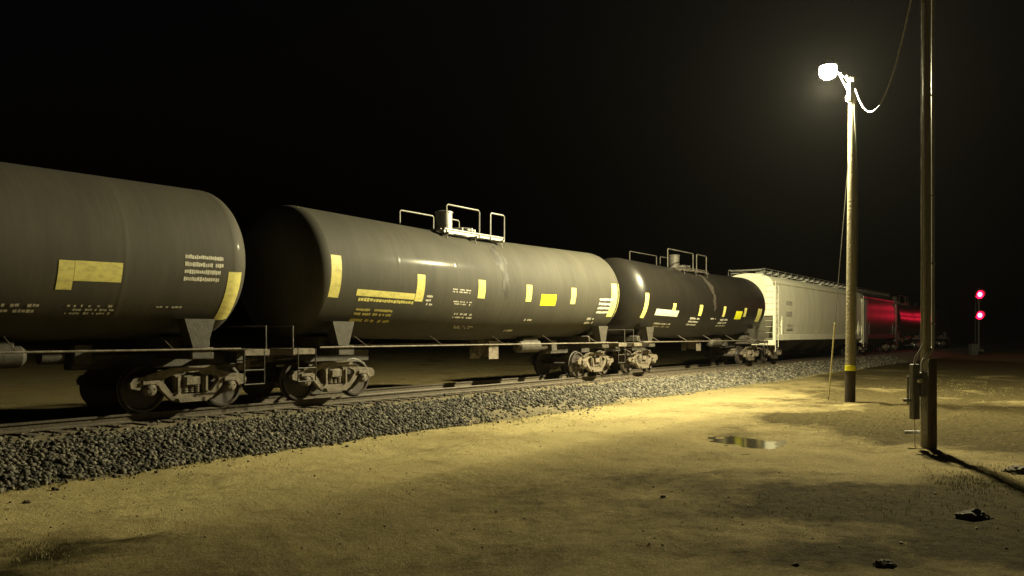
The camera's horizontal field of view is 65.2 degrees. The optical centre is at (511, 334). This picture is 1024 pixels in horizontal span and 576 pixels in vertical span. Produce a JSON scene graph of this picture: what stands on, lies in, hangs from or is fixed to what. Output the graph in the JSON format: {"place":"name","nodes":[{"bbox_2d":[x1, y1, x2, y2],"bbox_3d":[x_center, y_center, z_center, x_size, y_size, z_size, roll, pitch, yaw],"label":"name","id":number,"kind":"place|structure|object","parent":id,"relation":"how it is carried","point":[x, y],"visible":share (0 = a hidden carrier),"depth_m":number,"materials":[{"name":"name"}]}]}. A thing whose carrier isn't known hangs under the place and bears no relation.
{"place":"outdoors","nodes":[
{"label":"outdoors","id":0,"kind":"place"},
{"bbox_2d":[0,335,1023,575],"bbox_3d":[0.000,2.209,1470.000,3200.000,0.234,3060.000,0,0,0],"label":"ground","id":1,"kind":"structure","parent":0,"point":[512,479],"depth_m":10.94,"materials":[{"name":"beige soil"}]},
{"bbox_2d":[22,500,30,503],"bbox_3d":[-6.232,2.144,10.267,0.116,0.049,0.092,0,0,-26],"label":"dirt clod","id":2,"kind":"object","parent":1,"relation":"on","point":[26,501],"visible":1,"depth_m":10.24,"materials":[{"name":"brown soil"}]},
{"bbox_2d":[0,379,1022,554],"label":"yard pebbles","id":3,"kind":"object","parent":1,"relation":"on","point":[474,528],"visible":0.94,"depth_m":10.14,"materials":[{"name":"grey stone"}]},
{"bbox_2d":[0,341,1023,502],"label":"ballast bed","id":4,"kind":"object","parent":1,"relation":"on","point":[910,356],"visible":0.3,"depth_m":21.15,"materials":[{"name":"grey gravel"}]},
{"bbox_2d":[0,340,1023,439],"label":"railway track","id":5,"kind":"structure","parent":4,"relation":"on","point":[53,422],"depth_m":19.98,"materials":[{"name":"brown metal"}]},
{"bbox_2d":[0,162,269,412],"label":"tank car","id":6,"kind":"object","parent":5,"relation":"on","point":[149,277],"visible":1,"depth_m":15.12,"materials":[{"name":"metal"}]},
{"bbox_2d":[217,204,626,399],"bbox_3d":[-1.432,-1.095,25.003,3.208,5.317,16.460,0,0,36],"label":"tank car","id":7,"kind":"object","parent":5,"relation":"on","point":[320,289],"visible":0.98,"depth_m":20.86,"materials":[{"name":"grey paint"}]},
{"bbox_2d":[583,248,767,372],"bbox_3d":[8.179,-1.095,38.168,3.208,5.317,16.460,0,0,36],"label":"tank car","id":8,"kind":"object","parent":5,"relation":"on","point":[674,299],"visible":0.77,"depth_m":35.16,"materials":[{"name":"black paint"}]},
{"bbox_2d":[728,268,863,361],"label":"hopper car","id":9,"kind":"object","parent":5,"relation":"on","point":[799,317],"visible":0.59,"depth_m":48.65,"materials":[{"name":"white paint"}]},
{"bbox_2d":[833,287,896,353],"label":"hopper car","id":10,"kind":"object","parent":5,"relation":"on","point":[880,325],"visible":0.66,"depth_m":66.08,"materials":[{"name":"grey paint"}]},
{"bbox_2d":[870,295,920,351],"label":"tank car","id":11,"kind":"object","parent":5,"relation":"on","point":[908,322],"visible":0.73,"depth_m":77.90,"materials":[{"name":"metal"}]},
{"bbox_2d":[904,301,949,348],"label":"tank car","id":12,"kind":"object","parent":5,"relation":"on","point":[942,321],"visible":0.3,"depth_m":93.82,"materials":[{"name":"metal"}]},
{"bbox_2d":[0,367,1023,568],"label":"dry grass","id":13,"kind":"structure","parent":1,"relation":"on","point":[548,414],"depth_m":12.94,"materials":[{"name":"beige plant"}]},
{"bbox_2d":[707,436,788,454],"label":"puddle","id":14,"kind":"object","parent":1,"relation":"on","point":[752,443],"visible":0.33,"depth_m":16.29,"materials":[{"name":"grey liquid"}]},
{"bbox_2d":[819,57,857,401],"bbox_3d":[10.465,-3.375,25.685,1.163,11.137,0.568,0,0,21],"label":"lamp pole","id":15,"kind":"object","parent":1,"relation":"on","point":[828,70],"visible":1,"depth_m":25.34,"materials":[{"name":"brown wood"}]},
{"bbox_2d":[828,161,848,399],"bbox_3d":[10.563,-1.593,25.907,0.046,7.886,1.020,0,0,-15],"label":"guy wire","id":16,"kind":"object","parent":15,"relation":"attached to","point":[836,307],"visible":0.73,"depth_m":26.08,"materials":[{"name":"yellow plastic"}]},
{"bbox_2d":[873,559,897,568],"bbox_3d":[3.487,2.144,7.477,0.211,0.078,0.180,0,0,-40],"label":"dirt clod","id":17,"kind":"object","parent":1,"relation":"on","point":[883,563],"visible":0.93,"depth_m":7.45,"materials":[{"name":"brown soil"}]},
{"bbox_2d":[903,0,935,446],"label":"utility pole","id":18,"kind":"object","parent":1,"relation":"on","point":[916,400],"visible":0.94,"depth_m":15.34,"materials":[{"name":"brown wood"}]},
{"bbox_2d":[855,0,911,111],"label":"service cable","id":19,"kind":"object","parent":18,"relation":"attached to","point":[895,62],"visible":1,"depth_m":18.42,"materials":[{"name":"black rubber"}]},
{"bbox_2d":[928,359,936,449],"bbox_3d":[7.819,1.342,14.879,0.154,1.776,0.156,0,0,0],"label":"wooden post","id":20,"kind":"object","parent":1,"relation":"on","point":[932,403],"visible":0.85,"depth_m":14.82,"materials":[{"name":"brown wood"}]},
{"bbox_2d":[968,344,978,354],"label":"relay cabinet","id":21,"kind":"object","parent":1,"relation":"on","point":[973,349],"visible":1,"depth_m":83.68,"materials":[{"name":"grey metal"}]},
{"bbox_2d":[954,508,993,519],"bbox_3d":[5.361,2.093,9.289,0.419,0.161,0.264,0,0,0],"label":"dirt clod","id":22,"kind":"object","parent":1,"relation":"on","point":[972,514],"visible":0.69,"depth_m":9.23,"materials":[{"name":"grey stone"}]},
{"bbox_2d":[975,288,984,353],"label":"railway signal","id":23,"kind":"object","parent":1,"relation":"on","point":[979,313],"visible":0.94,"depth_m":90.13,"materials":[{"name":"grey paint"}]},
{"bbox_2d":[1002,465,1023,474],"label":"dirt clod","id":24,"kind":"object","parent":1,"relation":"on","point":[1016,469],"visible":0.91,"depth_m":12.34,"materials":[{"name":"grey stone"}]},
{"bbox_2d":[0,0,1023,335],"label":"sky","id":25,"kind":"structure","parent":0,"point":[712,129],"materials":[{"name":"black"}]}
]}

